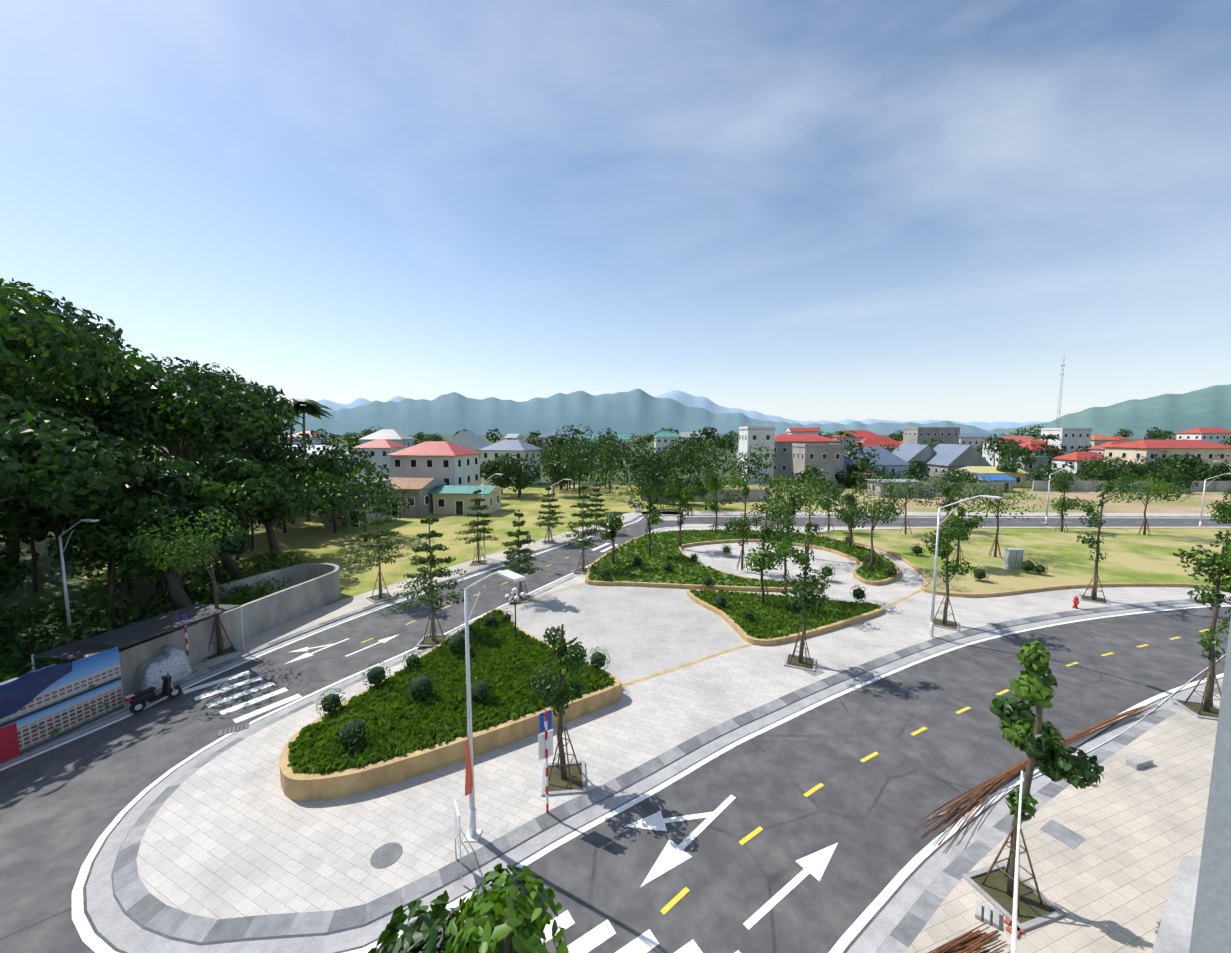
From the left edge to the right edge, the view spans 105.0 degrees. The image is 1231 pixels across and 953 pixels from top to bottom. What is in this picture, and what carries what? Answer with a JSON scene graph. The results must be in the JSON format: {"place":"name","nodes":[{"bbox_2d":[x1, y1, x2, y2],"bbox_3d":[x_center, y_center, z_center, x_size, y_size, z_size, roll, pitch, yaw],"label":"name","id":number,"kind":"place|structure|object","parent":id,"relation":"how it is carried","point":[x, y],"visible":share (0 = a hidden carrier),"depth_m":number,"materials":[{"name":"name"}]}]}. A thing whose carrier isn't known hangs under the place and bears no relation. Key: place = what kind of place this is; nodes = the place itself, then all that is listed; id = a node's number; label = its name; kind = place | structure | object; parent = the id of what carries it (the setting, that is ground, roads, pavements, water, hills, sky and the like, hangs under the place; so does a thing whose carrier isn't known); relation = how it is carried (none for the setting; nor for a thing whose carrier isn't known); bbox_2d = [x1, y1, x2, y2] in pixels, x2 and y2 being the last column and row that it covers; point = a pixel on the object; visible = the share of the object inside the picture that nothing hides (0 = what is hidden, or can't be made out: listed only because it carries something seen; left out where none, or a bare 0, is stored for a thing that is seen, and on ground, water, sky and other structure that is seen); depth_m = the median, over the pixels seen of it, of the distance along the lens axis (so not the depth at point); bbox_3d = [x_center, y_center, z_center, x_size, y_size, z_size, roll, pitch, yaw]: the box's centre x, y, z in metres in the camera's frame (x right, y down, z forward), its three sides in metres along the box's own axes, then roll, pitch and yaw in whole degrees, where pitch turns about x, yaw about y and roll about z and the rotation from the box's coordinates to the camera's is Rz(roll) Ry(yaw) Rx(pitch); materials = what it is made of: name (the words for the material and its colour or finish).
{"place":"outdoors","nodes":[
{"label":"outdoors","id":0,"kind":"place"},
{"bbox_2d":[352,439,407,478],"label":"house","id":1,"kind":"structure","parent":0,"point":[378,450],"depth_m":107.40,"materials":[{"name":"white paint"}]},
{"bbox_2d":[448,431,488,470],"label":"house","id":2,"kind":"structure","parent":0,"point":[471,440],"depth_m":129.60,"materials":[{"name":"grey stone"}]},
{"bbox_2d":[538,710,552,812],"bbox_3d":[-2.180,9.024,14.930,0.500,3.400,0.108,-4,6,-34],"label":"sign post","id":3,"kind":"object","parent":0,"point":[545,745],"depth_m":14.86,"materials":[{"name":"white metal"}]},
{"bbox_2d":[0,435,1158,676],"bbox_3d":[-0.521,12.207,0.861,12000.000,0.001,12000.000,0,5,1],"label":"ground","id":4,"kind":"structure","parent":0,"point":[50,585],"depth_m":37.73,"materials":[{"name":"green plant"}]},
{"bbox_2d":[0,389,155,515],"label":"tree","id":5,"kind":"object","parent":4,"relation":"on","point":[48,460],"visible":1,"depth_m":23.93,"materials":[{"name":"green plant"}]},
{"bbox_2d":[58,519,98,642],"bbox_3d":[-27.782,6.039,24.668,3.211,7.826,0.504,1,5,14],"label":"street lamp","id":6,"kind":"object","parent":4,"relation":"on","point":[68,614],"visible":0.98,"depth_m":24.89,"materials":[{"name":"silver metal"}]},
{"bbox_2d":[0,278,177,434],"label":"tree","id":7,"kind":"object","parent":4,"relation":"on","point":[60,358],"visible":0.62,"depth_m":30.17,"materials":[{"name":"green plant"}]},
{"bbox_2d":[0,277,181,565],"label":"tree","id":8,"kind":"object","parent":4,"relation":"on","point":[47,300],"visible":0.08,"depth_m":43.77,"materials":[{"name":"green plant"}]},
{"bbox_2d":[0,602,244,763],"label":"hoarding and shed","id":9,"kind":"object","parent":4,"relation":"on","point":[42,706],"visible":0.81,"depth_m":19.40,"materials":[{"name":"blue"}]},
{"bbox_2d":[0,454,248,620],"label":"tree","id":10,"kind":"object","parent":4,"relation":"on","point":[184,486],"visible":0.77,"depth_m":29.48,"materials":[{"name":"green plant"}]},
{"bbox_2d":[0,447,293,629],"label":"trees","id":11,"kind":"object","parent":4,"relation":"on","point":[108,544],"visible":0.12,"depth_m":27.95,"materials":[{"name":"green plant"}]},
{"bbox_2d":[0,549,305,681],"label":"undergrowth","id":12,"kind":"object","parent":4,"relation":"on","point":[90,622],"visible":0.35,"depth_m":28.06,"materials":[{"name":"green plant"}]},
{"bbox_2d":[6,361,314,471],"bbox_3d":[-40.179,-1.171,43.435,19.702,18.787,17.880,0,5,1],"label":"tree","id":13,"kind":"object","parent":4,"relation":"on","point":[237,420],"visible":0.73,"depth_m":39.16,"materials":[{"name":"green plant"}]},
{"bbox_2d":[116,519,250,622],"bbox_3d":[-27.225,6.138,29.912,6.470,6.967,5.916,-2,6,-24],"label":"tree","id":14,"kind":"object","parent":4,"relation":"on","point":[131,568],"visible":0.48,"depth_m":28.65,"materials":[{"name":"green plant"}]},
{"bbox_2d":[112,356,278,458],"bbox_3d":[-55.269,-4.143,59.174,19.246,21.811,20.607,4,7,37],"label":"tree","id":15,"kind":"object","parent":4,"relation":"on","point":[196,368],"visible":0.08,"depth_m":60.18,"materials":[{"name":"green plant"}]},
{"bbox_2d":[119,563,340,694],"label":"boundary wall","id":16,"kind":"structure","parent":4,"relation":"on","point":[309,587],"depth_m":28.58,"materials":[{"name":"concrete"}]},
{"bbox_2d":[177,435,303,528],"bbox_3d":[-43.673,0.798,54.832,11.532,12.751,11.895,-1,5,-15],"label":"tree","id":17,"kind":"object","parent":4,"relation":"on","point":[287,450],"visible":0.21,"depth_m":53.52,"materials":[{"name":"green plant"}]},
{"bbox_2d":[190,451,320,580],"bbox_3d":[-30.569,3.374,38.119,10.445,10.919,9.754,0,5,1],"label":"tree","id":18,"kind":"object","parent":4,"relation":"on","point":[251,480],"visible":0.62,"depth_m":36.34,"materials":[{"name":"green plant"}]},
{"bbox_2d":[246,476,316,560],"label":"tree","id":19,"kind":"object","parent":4,"relation":"on","point":[268,523],"visible":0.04,"depth_m":44.86,"materials":[{"name":"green plant"}]},
{"bbox_2d":[280,404,334,520],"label":"palm","id":20,"kind":"object","parent":4,"relation":"on","point":[310,409],"visible":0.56,"depth_m":64.35,"materials":[{"name":"green plant"}]},
{"bbox_2d":[359,429,414,447],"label":"house","id":21,"kind":"structure","parent":4,"relation":"on","point":[393,435],"depth_m":143.89,"materials":[{"name":"white paint"}]},
{"bbox_2d":[478,440,541,485],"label":"house","id":22,"kind":"structure","parent":4,"relation":"on","point":[508,447],"depth_m":109.69,"materials":[{"name":"white stone"}]},
{"bbox_2d":[152,424,1230,541],"bbox_3d":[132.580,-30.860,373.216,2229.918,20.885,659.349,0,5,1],"label":"trees","id":23,"kind":"object","parent":4,"relation":"on","point":[322,474],"visible":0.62,"depth_m":97.19,"materials":[{"name":"green plant"}]},
{"bbox_2d":[774,434,842,476],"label":"house","id":24,"kind":"structure","parent":4,"relation":"on","point":[783,446],"depth_m":128.95,"materials":[{"name":"red paint"}]},
{"bbox_2d":[892,444,935,474],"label":"house","id":25,"kind":"structure","parent":4,"relation":"on","point":[910,453],"depth_m":136.42,"materials":[{"name":"blue stone"}]},
{"bbox_2d":[982,436,1049,465],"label":"house","id":26,"kind":"structure","parent":4,"relation":"on","point":[988,457],"depth_m":173.95,"materials":[{"name":"white paint"}]},
{"bbox_2d":[1041,428,1091,453],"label":"building","id":27,"kind":"structure","parent":4,"relation":"on","point":[1073,439],"depth_m":174.85,"materials":[{"name":"white paint"}]},
{"bbox_2d":[1052,452,1103,474],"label":"house","id":28,"kind":"structure","parent":4,"relation":"on","point":[1059,461],"depth_m":137.58,"materials":[{"name":"white paint"}]},
{"bbox_2d":[1104,440,1230,476],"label":"house","id":29,"kind":"structure","parent":4,"relation":"on","point":[1133,451],"depth_m":114.94,"materials":[{"name":"white paint"}]},
{"bbox_2d":[0,511,1227,770],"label":"pavement","id":30,"kind":"structure","parent":0,"point":[310,623],"depth_m":32.35,"materials":[{"name":"white paint"}]},
{"bbox_2d":[134,645,195,690],"bbox_3d":[-22.170,9.166,23.074,1.400,1.614,2.100,1,5,14],"label":"tarp covered pile","id":31,"kind":"object","parent":30,"relation":"on","point":[173,662],"visible":0.85,"depth_m":22.78,"materials":[{"name":"silver plastic"}]},
{"bbox_2d":[128,509,240,661],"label":"tree","id":32,"kind":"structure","parent":30,"relation":"on","point":[182,546],"depth_m":24.41,"materials":[{"name":"green plant"}]},
{"bbox_2d":[343,480,411,602],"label":"tree","id":33,"kind":"object","parent":30,"relation":"on","point":[381,595],"visible":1,"depth_m":34.11,"materials":[{"name":"green plant"}]},
{"bbox_2d":[452,488,501,565],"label":"tree","id":34,"kind":"object","parent":30,"relation":"on","point":[478,538],"visible":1,"depth_m":43.40,"materials":[{"name":"green plant"}]},
{"bbox_2d":[533,486,566,544],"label":"tree","id":35,"kind":"object","parent":30,"relation":"on","point":[553,513],"visible":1,"depth_m":51.65,"materials":[{"name":"green plant"}]},
{"bbox_2d":[0,516,1230,952],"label":"road asphalt","id":36,"kind":"structure","parent":0,"point":[62,806],"depth_m":16.84,"materials":[{"name":"grey asphalt"}]},
{"bbox_2d":[124,671,181,712],"bbox_3d":[-20.742,9.605,21.194,0.722,1.364,1.921,3,6,33],"label":"scooter","id":37,"kind":"object","parent":36,"relation":"on","point":[136,701],"visible":0.98,"depth_m":20.96,"materials":[{"name":"black plastic"}]},
{"bbox_2d":[183,522,1208,952],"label":"road markings","id":38,"kind":"object","parent":36,"relation":"on","point":[673,854],"visible":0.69,"depth_m":13.68,"materials":[{"name":"white paint"}]},
{"bbox_2d":[0,0,1230,422],"label":"sky","id":39,"kind":"structure","parent":0,"point":[799,210],"materials":[{"name":"blue"}]},
{"bbox_2d":[283,389,1011,434],"bbox_3d":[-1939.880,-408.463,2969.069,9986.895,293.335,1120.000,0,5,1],"label":"ridge","id":40,"kind":"structure","parent":0,"point":[638,412],"depth_m":2568.13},
{"bbox_2d":[72,524,1230,952],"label":"paved plaza","id":41,"kind":"structure","parent":0,"point":[226,846],"depth_m":15.73,"materials":[{"name":"white paint"}]},
{"bbox_2d":[385,513,470,646],"bbox_3d":[-10.542,5.829,27.099,4.441,7.531,4.132,0,5,1],"label":"tree","id":42,"kind":"object","parent":41,"relation":"on","point":[434,639],"visible":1,"depth_m":26.98,"materials":[{"name":"green plant"}]},
{"bbox_2d":[279,608,621,800],"bbox_3d":[-8.286,9.578,21.993,12.528,0.992,12.244,-5,7,-41],"label":"planter","id":43,"kind":"object","parent":41,"relation":"on","point":[408,740],"visible":0.85,"depth_m":18.77,"materials":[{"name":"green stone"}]},
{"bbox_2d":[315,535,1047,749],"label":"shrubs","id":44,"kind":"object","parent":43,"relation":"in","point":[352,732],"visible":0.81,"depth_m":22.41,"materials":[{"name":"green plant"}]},
{"bbox_2d":[453,727,479,879],"bbox_3d":[-4.232,9.056,13.254,0.571,3.657,1.256,-3,6,-26],"label":"banner stand","id":45,"kind":"object","parent":41,"relation":"on","point":[468,790],"visible":1,"depth_m":13.23,"materials":[{"name":"white paint"}]},
{"bbox_2d":[464,570,525,841],"bbox_3d":[-3.419,6.600,12.773,0.593,8.626,3.256,-4,7,-40],"label":"street lamp","id":46,"kind":"object","parent":41,"relation":"on","point":[473,834],"visible":1,"depth_m":13.71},
{"bbox_2d":[493,510,542,602],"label":"tree","id":47,"kind":"object","parent":41,"relation":"on","point":[514,562],"visible":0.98,"depth_m":33.98,"materials":[{"name":"green plant"}]},
{"bbox_2d":[529,624,588,796],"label":"tree","id":48,"kind":"object","parent":41,"relation":"on","point":[566,778],"visible":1,"depth_m":16.26,"materials":[{"name":"green plant"}]},
{"bbox_2d":[561,483,603,573],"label":"tree","id":49,"kind":"object","parent":41,"relation":"on","point":[582,523],"visible":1,"depth_m":40.89,"materials":[{"name":"green plant"}]},
{"bbox_2d":[217,668,1085,939],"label":"covers and grates","id":50,"kind":"object","parent":41,"relation":"on","point":[385,855],"visible":0.75,"depth_m":14.02,"materials":[{"name":"black metal"}]},
{"bbox_2d":[502,583,921,686],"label":"plaza setts","id":51,"kind":"structure","parent":41,"relation":"on","point":[638,634],"depth_m":29.67,"materials":[{"name":"beige stone"}]},
{"bbox_2d":[585,529,899,591],"bbox_3d":[11.823,7.543,46.651,28.324,0.490,21.797,0,5,1],"label":"planting bed","id":52,"kind":"object","parent":41,"relation":"on","point":[686,573],"visible":0.77,"depth_m":42.02,"materials":[{"name":"green plant"}]},
{"bbox_2d":[597,511,623,564],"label":"park tree","id":53,"kind":"object","parent":52,"relation":"on","point":[615,524],"visible":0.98,"depth_m":41.80,"materials":[{"name":"green plant"}]},
{"bbox_2d":[626,468,664,557],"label":"park tree","id":54,"kind":"object","parent":52,"relation":"on","point":[654,515],"visible":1,"depth_m":45.04,"materials":[{"name":"green plant"}]},
{"bbox_2d":[661,476,702,546],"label":"park tree","id":55,"kind":"object","parent":52,"relation":"on","point":[676,491],"visible":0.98,"depth_m":48.41,"materials":[{"name":"green plant"}]},
{"bbox_2d":[701,469,734,532],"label":"park tree","id":56,"kind":"object","parent":52,"relation":"on","point":[712,486],"visible":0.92,"depth_m":55.35,"materials":[{"name":"green plant"}]},
{"bbox_2d":[831,482,875,548],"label":"park tree","id":57,"kind":"object","parent":52,"relation":"on","point":[851,497],"visible":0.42,"depth_m":47.89,"materials":[{"name":"green plant"}]},
{"bbox_2d":[837,492,905,571],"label":"park tree","id":58,"kind":"object","parent":52,"relation":"on","point":[875,511],"visible":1,"depth_m":40.25,"materials":[{"name":"green plant"}]},
{"bbox_2d":[716,468,776,570],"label":"park tree","id":59,"kind":"object","parent":41,"relation":"on","point":[739,525],"visible":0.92,"depth_m":40.22,"materials":[{"name":"green plant"}]},
{"bbox_2d":[755,474,801,527],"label":"park tree","id":60,"kind":"object","parent":41,"relation":"on","point":[773,483],"visible":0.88,"depth_m":56.25,"materials":[{"name":"green plant"}]},
{"bbox_2d":[687,588,881,645],"bbox_3d":[11.705,8.980,31.160,12.904,0.490,8.782,0,5,1],"label":"planting bed","id":61,"kind":"object","parent":41,"relation":"on","point":[777,621],"visible":0.81,"depth_m":30.50,"materials":[{"name":"green plant"}]},
{"bbox_2d":[742,503,800,606],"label":"park tree","id":62,"kind":"object","parent":61,"relation":"on","point":[767,559],"visible":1,"depth_m":31.97,"materials":[{"name":"green plant"}]},
{"bbox_2d":[760,486,812,594],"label":"park tree","id":63,"kind":"object","parent":61,"relation":"in","point":[793,503],"visible":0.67,"depth_m":34.41,"materials":[{"name":"green plant"}]},
{"bbox_2d":[775,522,831,671],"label":"tree","id":64,"kind":"object","parent":41,"relation":"on","point":[800,660],"visible":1,"depth_m":24.46,"materials":[{"name":"green plant"}]},
{"bbox_2d":[774,476,855,554],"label":"park tree","id":65,"kind":"object","parent":41,"relation":"on","point":[816,499],"visible":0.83,"depth_m":43.99,"materials":[{"name":"green plant"}]},
{"bbox_2d":[921,516,973,630],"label":"tree","id":66,"kind":"object","parent":41,"relation":"on","point":[945,548],"visible":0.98,"depth_m":29.28,"materials":[{"name":"green plant"}]},
{"bbox_2d":[925,495,1001,637],"bbox_3d":[19.302,5.282,26.436,0.560,8.726,3.240,-2,6,-24],"label":"road lamp","id":67,"kind":"object","parent":41,"relation":"on","point":[931,632],"depth_m":27.59,"materials":[{"name":"silver metal"}]},
{"bbox_2d":[815,528,1230,597],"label":"lawn","id":68,"kind":"structure","parent":41,"relation":"on","point":[1134,558],"depth_m":45.45,"materials":[{"name":"green plant"}]},
{"bbox_2d":[872,475,940,533],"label":"park tree","id":69,"kind":"object","parent":68,"relation":"on","point":[918,488],"visible":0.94,"depth_m":54.92,"materials":[{"name":"green plant"}]},
{"bbox_2d":[931,471,965,528],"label":"park tree","id":70,"kind":"object","parent":68,"relation":"on","point":[947,489],"visible":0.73,"depth_m":57.00,"materials":[{"name":"green plant"}]},
{"bbox_2d":[939,496,985,567],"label":"park tree","id":71,"kind":"object","parent":68,"relation":"on","point":[972,523],"visible":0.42,"depth_m":41.48,"materials":[{"name":"green plant"}]},
{"bbox_2d":[928,473,1042,558],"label":"park tree","id":72,"kind":"object","parent":68,"relation":"on","point":[989,502],"visible":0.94,"depth_m":45.20,"materials":[{"name":"green plant"}]},
{"bbox_2d":[1002,548,1023,568],"bbox_3d":[34.892,7.197,41.392,1.350,1.750,0.600,0,5,1],"label":"utility cabinet","id":73,"kind":"object","parent":68,"relation":"on","point":[1012,556],"visible":0.9,"depth_m":41.16,"materials":[{"name":"grey metal"}]},
{"bbox_2d":[1047,471,1083,531],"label":"park tree","id":74,"kind":"object","parent":68,"relation":"on","point":[1062,486],"visible":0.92,"depth_m":56.76,"materials":[{"name":"green plant"}]},
{"bbox_2d":[1111,476,1193,534],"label":"park tree","id":75,"kind":"object","parent":68,"relation":"on","point":[1162,487],"visible":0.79,"depth_m":53.56,"materials":[{"name":"green plant"}]},
{"bbox_2d":[1206,489,1230,540],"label":"park tree","id":76,"kind":"object","parent":68,"relation":"on","point":[1222,516],"visible":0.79,"depth_m":48.09,"materials":[{"name":"green plant"}]},
{"bbox_2d":[1066,476,1149,604],"bbox_3d":[34.218,4.456,33.724,3.317,9.041,4.173,0,5,1],"label":"tree","id":77,"kind":"object","parent":41,"relation":"on","point":[1093,597],"visible":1,"depth_m":33.69,"materials":[{"name":"green plant"}]},
{"bbox_2d":[73,485,1230,601],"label":"fields","id":78,"kind":"structure","parent":0,"point":[314,540],"depth_m":62.79,"materials":[{"name":"green plant"}]},
{"bbox_2d":[323,479,391,526],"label":"house","id":79,"kind":"structure","parent":78,"relation":"on","point":[353,504],"depth_m":61.23,"materials":[{"name":"white paint"}]},
{"bbox_2d":[383,477,446,516],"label":"house","id":80,"kind":"structure","parent":78,"relation":"on","point":[419,490],"depth_m":69.06,"materials":[{"name":"white paint"}]},
{"bbox_2d":[386,441,481,485],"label":"house","id":81,"kind":"structure","parent":78,"relation":"on","point":[448,463],"depth_m":76.13,"materials":[{"name":"white paint"}]},
{"bbox_2d":[429,485,503,514],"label":"house","id":82,"kind":"structure","parent":78,"relation":"on","point":[451,499],"depth_m":70.37,"materials":[{"name":"white paint"}]},
{"bbox_2d":[791,443,844,486],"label":"building","id":83,"kind":"structure","parent":78,"relation":"on","point":[828,458],"depth_m":105.68,"materials":[{"name":"white paint"}]},
{"bbox_2d":[865,479,924,497],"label":"house","id":84,"kind":"structure","parent":78,"relation":"on","point":[877,489],"depth_m":88.76,"materials":[{"name":"white paint"}]},
{"bbox_2d":[641,481,1230,500],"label":"plot walls","id":85,"kind":"structure","parent":78,"relation":"on","point":[755,494],"depth_m":97.92,"materials":[{"name":"concrete"}]},
{"bbox_2d":[956,466,1028,486],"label":"house","id":86,"kind":"structure","parent":78,"relation":"on","point":[1020,473],"depth_m":105.77,"materials":[{"name":"yellow paint"}]},
{"bbox_2d":[316,390,1047,430],"bbox_3d":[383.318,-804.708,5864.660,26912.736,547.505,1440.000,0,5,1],"label":"ridge","id":87,"kind":"structure","parent":0,"point":[685,399],"depth_m":5654.01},
{"bbox_2d":[738,426,774,481],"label":"building","id":88,"kind":"structure","parent":0,"point":[752,436],"depth_m":116.08,"materials":[{"name":"white paint"}]},
{"bbox_2d":[843,446,909,477],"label":"house","id":89,"kind":"structure","parent":0,"point":[889,460],"depth_m":129.34,"materials":[{"name":"blue stone"}]},
{"bbox_2d":[903,427,959,445],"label":"building","id":90,"kind":"structure","parent":0,"point":[920,435],"depth_m":195.11,"materials":[{"name":"white paint"}]},
{"bbox_2d":[923,444,991,478],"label":"house","id":91,"kind":"structure","parent":0,"point":[945,457],"depth_m":127.09,"materials":[{"name":"grey stone"}]},
{"bbox_2d":[959,433,998,450],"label":"house","id":92,"kind":"structure","parent":0,"point":[974,439],"depth_m":200.70,"materials":[{"name":"white paint"}]},
{"bbox_2d":[829,673,1223,952],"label":"pavement","id":93,"kind":"structure","parent":0,"point":[1105,885],"depth_m":13.63,"materials":[{"name":"beige tile"}]},
{"bbox_2d":[368,863,568,952],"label":"tree","id":94,"kind":"object","parent":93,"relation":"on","point":[491,918],"visible":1,"depth_m":5.81,"materials":[{"name":"green plant"}]},
{"bbox_2d":[962,640,1103,931],"bbox_3d":[10.588,7.498,12.172,2.287,6.964,2.125,0,5,1],"label":"tree","id":95,"kind":"object","parent":93,"relation":"on","point":[1038,741],"visible":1,"depth_m":11.96,"materials":[{"name":"green plant"}]},
{"bbox_2d":[914,704,1158,952],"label":"rebar bundles","id":96,"kind":"object","parent":93,"relation":"on","point":[973,944],"visible":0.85,"depth_m":15.28},
{"bbox_2d":[975,755,1152,937],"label":"loose blocks","id":97,"kind":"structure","parent":93,"relation":"on","point":[1139,762],"depth_m":11.88,"materials":[{"name":"concrete"}]},
{"bbox_2d":[930,654,1225,952],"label":"conduit and hose","id":98,"kind":"object","parent":93,"relation":"on","point":[1014,927],"visible":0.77,"depth_m":8.57,"materials":[{"name":"white paint"}]},
{"bbox_2d":[1151,619,1230,952],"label":"building wall","id":99,"kind":"structure","parent":93,"relation":"on","point":[1196,917],"depth_m":3.95,"materials":[{"name":"concrete"}]},
{"bbox_2d":[1169,530,1230,720],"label":"tree","id":100,"kind":"object","parent":93,"relation":"on","point":[1208,708],"visible":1,"depth_m":20.25,"materials":[{"name":"green plant"}]},
{"bbox_2d":[993,384,1230,438],"bbox_3d":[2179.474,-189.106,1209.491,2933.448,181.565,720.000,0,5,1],"label":"hill","id":101,"kind":"structure","parent":0,"point":[1208,407],"depth_m":993.29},
{"bbox_2d":[1176,428,1230,444],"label":"house","id":102,"kind":"structure","parent":0,"point":[1215,435],"depth_m":199.43,"materials":[{"name":"white paint"}]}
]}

